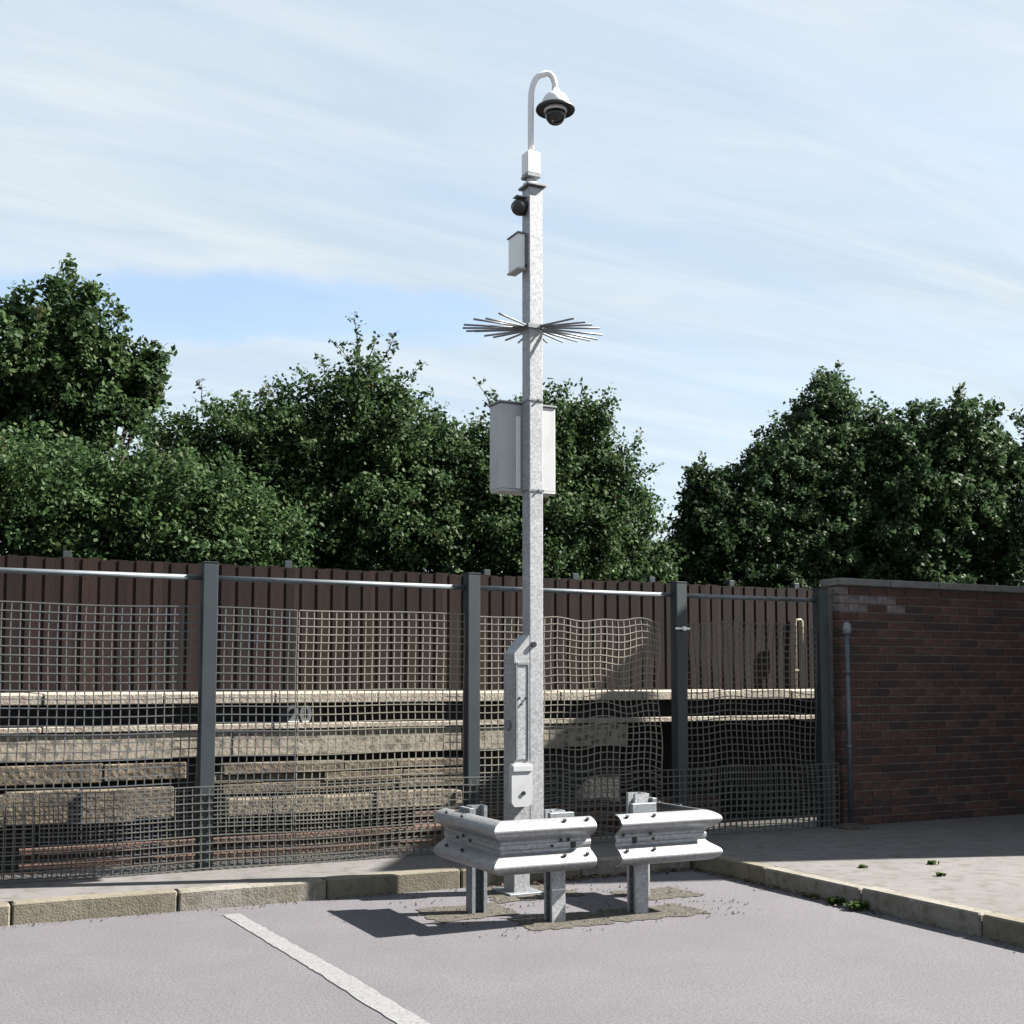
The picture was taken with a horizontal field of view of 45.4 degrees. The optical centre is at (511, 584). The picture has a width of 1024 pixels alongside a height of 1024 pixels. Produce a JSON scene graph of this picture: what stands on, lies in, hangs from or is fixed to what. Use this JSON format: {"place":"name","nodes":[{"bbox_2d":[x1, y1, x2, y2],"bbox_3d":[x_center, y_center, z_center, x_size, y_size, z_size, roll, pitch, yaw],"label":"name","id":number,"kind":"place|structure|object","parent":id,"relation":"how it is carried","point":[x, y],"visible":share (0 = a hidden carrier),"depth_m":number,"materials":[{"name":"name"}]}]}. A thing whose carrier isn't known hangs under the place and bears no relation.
{"place":"outdoors","nodes":[
{"label":"outdoors","id":0,"kind":"place"},
{"bbox_2d":[0,689,815,871],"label":"platform","id":1,"kind":"structure","parent":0,"point":[664,696],"depth_m":10.39,"materials":[{"name":"concrete"}]},
{"bbox_2d":[0,551,813,691],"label":"wooden fence","id":2,"kind":"object","parent":1,"relation":"on","point":[111,590],"visible":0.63,"depth_m":11.82,"materials":[{"name":"brown wood"}]},
{"bbox_2d":[793,618,803,688],"bbox_3d":[3.299,0.790,14.076,0.146,0.809,0.040,2,-5,-26],"label":"conduit","id":3,"kind":"object","parent":1,"relation":"on","point":[802,639],"visible":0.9,"depth_m":14.06,"materials":[{"name":"beige metal"}]},
{"bbox_2d":[0,690,870,909],"bbox_3d":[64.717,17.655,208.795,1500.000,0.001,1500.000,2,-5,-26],"label":"ground","id":4,"kind":"structure","parent":0,"point":[739,815],"depth_m":12.92,"materials":[{"name":"grey concrete"}]},
{"bbox_2d":[0,410,169,692],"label":"shrub","id":5,"kind":"object","parent":4,"relation":"on","point":[29,487],"visible":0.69,"depth_m":11.28,"materials":[{"name":"green plant"}]},
{"bbox_2d":[0,252,177,692],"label":"tall tree","id":6,"kind":"object","parent":4,"relation":"on","point":[49,372],"visible":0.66,"depth_m":15.45,"materials":[{"name":"green plant"}]},
{"bbox_2d":[34,423,324,691],"bbox_3d":[-3.247,0.440,11.977,2.893,3.915,1.673,1,-5,-15],"label":"shrub","id":7,"kind":"object","parent":4,"relation":"on","point":[204,518],"visible":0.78,"depth_m":11.76,"materials":[{"name":"green plant"}]},
{"bbox_2d":[0,846,433,875],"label":"rusty rail","id":8,"kind":"object","parent":4,"relation":"on","point":[213,860],"depth_m":8.94,"materials":[{"name":"metal"}]},
{"bbox_2d":[117,311,521,574],"bbox_3d":[-2.264,-0.326,14.673,5.162,5.902,2.822,2,-5,-26],"label":"hawthorn tree","id":9,"kind":"object","parent":4,"relation":"on","point":[366,475],"visible":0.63,"depth_m":14.27,"materials":[{"name":"green plant"}]},
{"bbox_2d":[18,815,621,869],"bbox_3d":[-1.193,1.996,9.621,5.000,0.138,0.130,2,-5,-26],"label":"rusty rail","id":10,"kind":"object","parent":4,"relation":"on","point":[288,850],"visible":0.47,"depth_m":9.18,"materials":[{"name":"metal"}]},
{"bbox_2d":[77,832,616,868],"bbox_3d":[-0.911,2.161,9.940,5.000,0.138,0.130,2,-5,-26],"label":"rusty rail","id":11,"kind":"object","parent":4,"relation":"on","point":[308,853],"depth_m":9.49,"materials":[{"name":"metal"}]},
{"bbox_2d":[428,377,694,583],"bbox_3d":[0.574,0.002,15.630,3.371,5.368,2.487,5,-7,-51],"label":"hawthorn tree","id":12,"kind":"object","parent":4,"relation":"on","point":[593,513],"visible":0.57,"depth_m":15.35,"materials":[{"name":"green plant"}]},
{"bbox_2d":[412,796,721,825],"bbox_3d":[0.564,2.131,10.907,3.100,0.358,0.130,2,-5,-26],"label":"rusty rail","id":13,"kind":"object","parent":4,"relation":"on","point":[591,809],"visible":0.12,"depth_m":10.97,"materials":[{"name":"metal"}]},
{"bbox_2d":[653,450,815,589],"bbox_3d":[3.412,0.429,18.942,2.910,5.021,2.028,1,-5,-16],"label":"dark tree","id":14,"kind":"object","parent":4,"relation":"on","point":[712,532],"visible":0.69,"depth_m":18.54,"materials":[{"name":"green plant"}]},
{"bbox_2d":[721,360,955,587],"bbox_3d":[5.054,-0.363,20.186,4.700,6.815,3.358,2,-5,-26],"label":"tall tree","id":15,"kind":"object","parent":4,"relation":"on","point":[802,463],"visible":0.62,"depth_m":19.48,"materials":[{"name":"green plant"}]},
{"bbox_2d":[829,382,1023,586],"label":"tall tree","id":16,"kind":"object","parent":4,"relation":"on","point":[979,508],"visible":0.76,"depth_m":20.00,"materials":[{"name":"green plant"}]},
{"bbox_2d":[0,869,1023,1023],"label":"asphalt","id":17,"kind":"structure","parent":0,"point":[771,956],"depth_m":6.01,"materials":[{"name":"grey asphalt"}]},
{"bbox_2d":[224,913,430,1023],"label":"parking line","id":18,"kind":"object","parent":17,"relation":"on","point":[372,998],"visible":1,"depth_m":5.77,"materials":[{"name":"paint"}]},
{"bbox_2d":[415,902,519,921],"bbox_3d":[-0.276,1.973,7.390,0.604,0.001,0.480,2,-5,-26],"label":"ground patch","id":19,"kind":"object","parent":17,"relation":"on","point":[447,913],"visible":0.93,"depth_m":7.36,"materials":[{"name":"beige concrete"}]},
{"bbox_2d":[4,869,1015,952],"bbox_3d":[-1.144,1.958,7.282,8.706,0.013,3.691,0,-4,2],"label":"grit","id":20,"kind":"object","parent":17,"relation":"on","point":[918,922],"visible":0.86,"depth_m":7.51,"materials":[{"name":"grey gravel"}]},
{"bbox_2d":[0,855,1023,946],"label":"kerb","id":21,"kind":"structure","parent":17,"relation":"on","point":[1009,929],"depth_m":7.54,"materials":[{"name":"concrete"}]},
{"bbox_2d":[433,804,596,921],"bbox_3d":[0.003,1.665,7.314,0.660,0.670,0.870,2,-5,-26],"label":"crash barrier","id":22,"kind":"object","parent":17,"relation":"on","point":[553,845],"visible":0.99,"depth_m":7.07,"materials":[{"name":"metal"}]},
{"bbox_2d":[487,884,583,902],"bbox_3d":[0.082,2.026,8.067,0.662,0.001,0.593,2,-5,-26],"label":"ground patch","id":23,"kind":"object","parent":17,"relation":"on","point":[498,896],"visible":0.54,"depth_m":7.94,"materials":[{"name":"beige concrete"}]},
{"bbox_2d":[492,181,546,896],"bbox_3d":[0.060,-0.364,8.279,0.302,4.807,0.280,2,-5,-26],"label":"cctv mast","id":24,"kind":"object","parent":23,"relation":"on","point":[523,726],"visible":0.95,"depth_m":8.21,"materials":[{"name":"metal"}]},
{"bbox_2d":[507,231,526,276],"bbox_3d":[0.034,-2.288,8.455,0.074,0.262,0.170,2,-5,-26],"label":"enclosure","id":25,"kind":"object","parent":24,"relation":"attached to","point":[517,252],"visible":1,"depth_m":8.40,"materials":[{"name":"grey metal"}]},
{"bbox_2d":[511,195,527,215],"bbox_3d":[0.045,-2.614,8.435,0.094,0.132,0.116,2,-5,-26],"label":"dome camera","id":26,"kind":"object","parent":24,"relation":"attached to","point":[519,205],"visible":1,"depth_m":8.40,"materials":[{"name":"black plastic"}]},
{"bbox_2d":[488,400,556,496],"bbox_3d":[0.073,-0.938,8.474,0.450,0.620,0.185,2,-5,-26],"label":"equipment cabinet","id":27,"kind":"object","parent":24,"relation":"attached to","point":[505,447],"visible":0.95,"depth_m":8.36,"materials":[{"name":"grey metal"}]},
{"bbox_2d":[518,665,526,759],"bbox_3d":[0.070,0.842,8.093,0.071,0.622,0.014,2,-5,-26],"label":"door","id":28,"kind":"structure","parent":24,"relation":"in","point":[522,669],"depth_m":8.10,"materials":[{"name":"metal"}]},
{"bbox_2d":[463,312,601,343],"bbox_3d":[0.138,-1.760,8.405,0.982,0.076,0.829,2,-5,-26],"label":"spike collar","id":29,"kind":"object","parent":24,"relation":"attached to","point":[550,328],"visible":0.86,"depth_m":8.36,"materials":[{"name":"silver metal"}]},
{"bbox_2d":[521,70,574,184],"bbox_3d":[0.266,-3.179,8.506,0.358,0.839,0.276,2,-5,-26],"label":"dome camera","id":30,"kind":"object","parent":24,"relation":"on","point":[555,107],"visible":0.97,"depth_m":8.48,"materials":[{"name":"white plastic"}]},
{"bbox_2d":[509,912,613,929],"bbox_3d":[0.280,1.952,7.115,0.596,0.001,0.441,2,-5,-26],"label":"ground patch","id":31,"kind":"object","parent":17,"relation":"on","point":[541,923],"visible":0.93,"depth_m":7.09,"materials":[{"name":"beige concrete"}]},
{"bbox_2d":[595,903,711,921],"bbox_3d":[0.833,1.972,7.372,0.665,0.001,0.423,2,-5,-26],"label":"ground patch","id":32,"kind":"object","parent":17,"relation":"on","point":[620,914],"visible":0.95,"depth_m":7.36,"materials":[{"name":"beige concrete"}]},
{"bbox_2d":[610,886,704,899],"bbox_3d":[0.932,2.022,8.022,0.565,0.001,0.438,2,-5,-26],"label":"ground patch","id":33,"kind":"object","parent":17,"relation":"on","point":[663,892],"visible":0.75,"depth_m":8.02,"materials":[{"name":"beige concrete"}]},
{"bbox_2d":[615,792,722,913],"bbox_3d":[0.791,1.655,7.665,0.719,0.745,0.790,2,-5,-26],"label":"crash barrier","id":34,"kind":"object","parent":17,"relation":"on","point":[652,830],"visible":1,"depth_m":7.36,"materials":[{"name":"metal"}]},
{"bbox_2d":[487,867,880,913],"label":"leaf litter","id":35,"kind":"object","parent":17,"relation":"on","point":[624,872],"visible":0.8,"depth_m":8.56,"materials":[{"name":"brown plant"}]},
{"bbox_2d":[809,893,817,898],"bbox_3d":[1.936,1.996,7.849,0.057,0.033,0.083,-1,-5,18],"label":"weed","id":36,"kind":"object","parent":17,"relation":"on","point":[813,895],"visible":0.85,"depth_m":7.84,"materials":[{"name":"green plant"}]},
{"bbox_2d":[826,895,843,904],"bbox_3d":[2.036,1.972,7.673,0.133,0.054,0.145,0,-4,-4],"label":"weed","id":37,"kind":"object","parent":17,"relation":"on","point":[834,900],"visible":0.98,"depth_m":7.63,"materials":[{"name":"green plant"}]},
{"bbox_2d":[843,899,868,910],"bbox_3d":[2.107,1.953,7.483,0.179,0.063,0.159,2,-5,-26],"label":"weed","id":38,"kind":"object","parent":17,"relation":"on","point":[858,904],"visible":0.98,"depth_m":7.44,"materials":[{"name":"green plant"}]},
{"bbox_2d":[0,814,1023,917],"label":"pavement","id":39,"kind":"structure","parent":0,"point":[981,863],"depth_m":8.56,"materials":[{"name":"grey concrete"}]},
{"bbox_2d":[0,561,839,882],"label":"fence","id":40,"kind":"object","parent":39,"relation":"on","point":[206,697],"visible":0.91,"depth_m":8.91,"materials":[{"name":"metal"}]},
{"bbox_2d":[832,622,868,829],"bbox_3d":[2.948,1.217,10.704,0.320,1.792,0.320,2,-5,-26],"label":"vent pipe","id":41,"kind":"object","parent":39,"relation":"on","point":[846,630],"visible":1,"depth_m":10.68,"materials":[{"name":"grey metal"}]},
{"bbox_2d":[820,578,1023,824],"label":"brick wall","id":42,"kind":"structure","parent":39,"relation":"on","point":[937,695],"depth_m":11.27,"materials":[{"name":"brick"}]},
{"bbox_2d":[927,860,940,864],"bbox_3d":[2.932,1.931,8.521,0.095,0.030,0.066,-4,-6,44],"label":"weed","id":43,"kind":"object","parent":39,"relation":"on","point":[932,862],"visible":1,"depth_m":8.51,"materials":[{"name":"green plant"}]},
{"bbox_2d":[935,872,946,876],"bbox_3d":[2.805,1.893,8.012,0.065,0.028,0.067,2,-5,-26],"label":"weed","id":44,"kind":"object","parent":39,"relation":"on","point":[939,874],"visible":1,"depth_m":8.00,"materials":[{"name":"green plant"}]},
{"bbox_2d":[0,0,1023,581],"label":"sky","id":45,"kind":"structure","parent":0,"point":[743,198],"materials":[{"name":"blue"}]}
]}

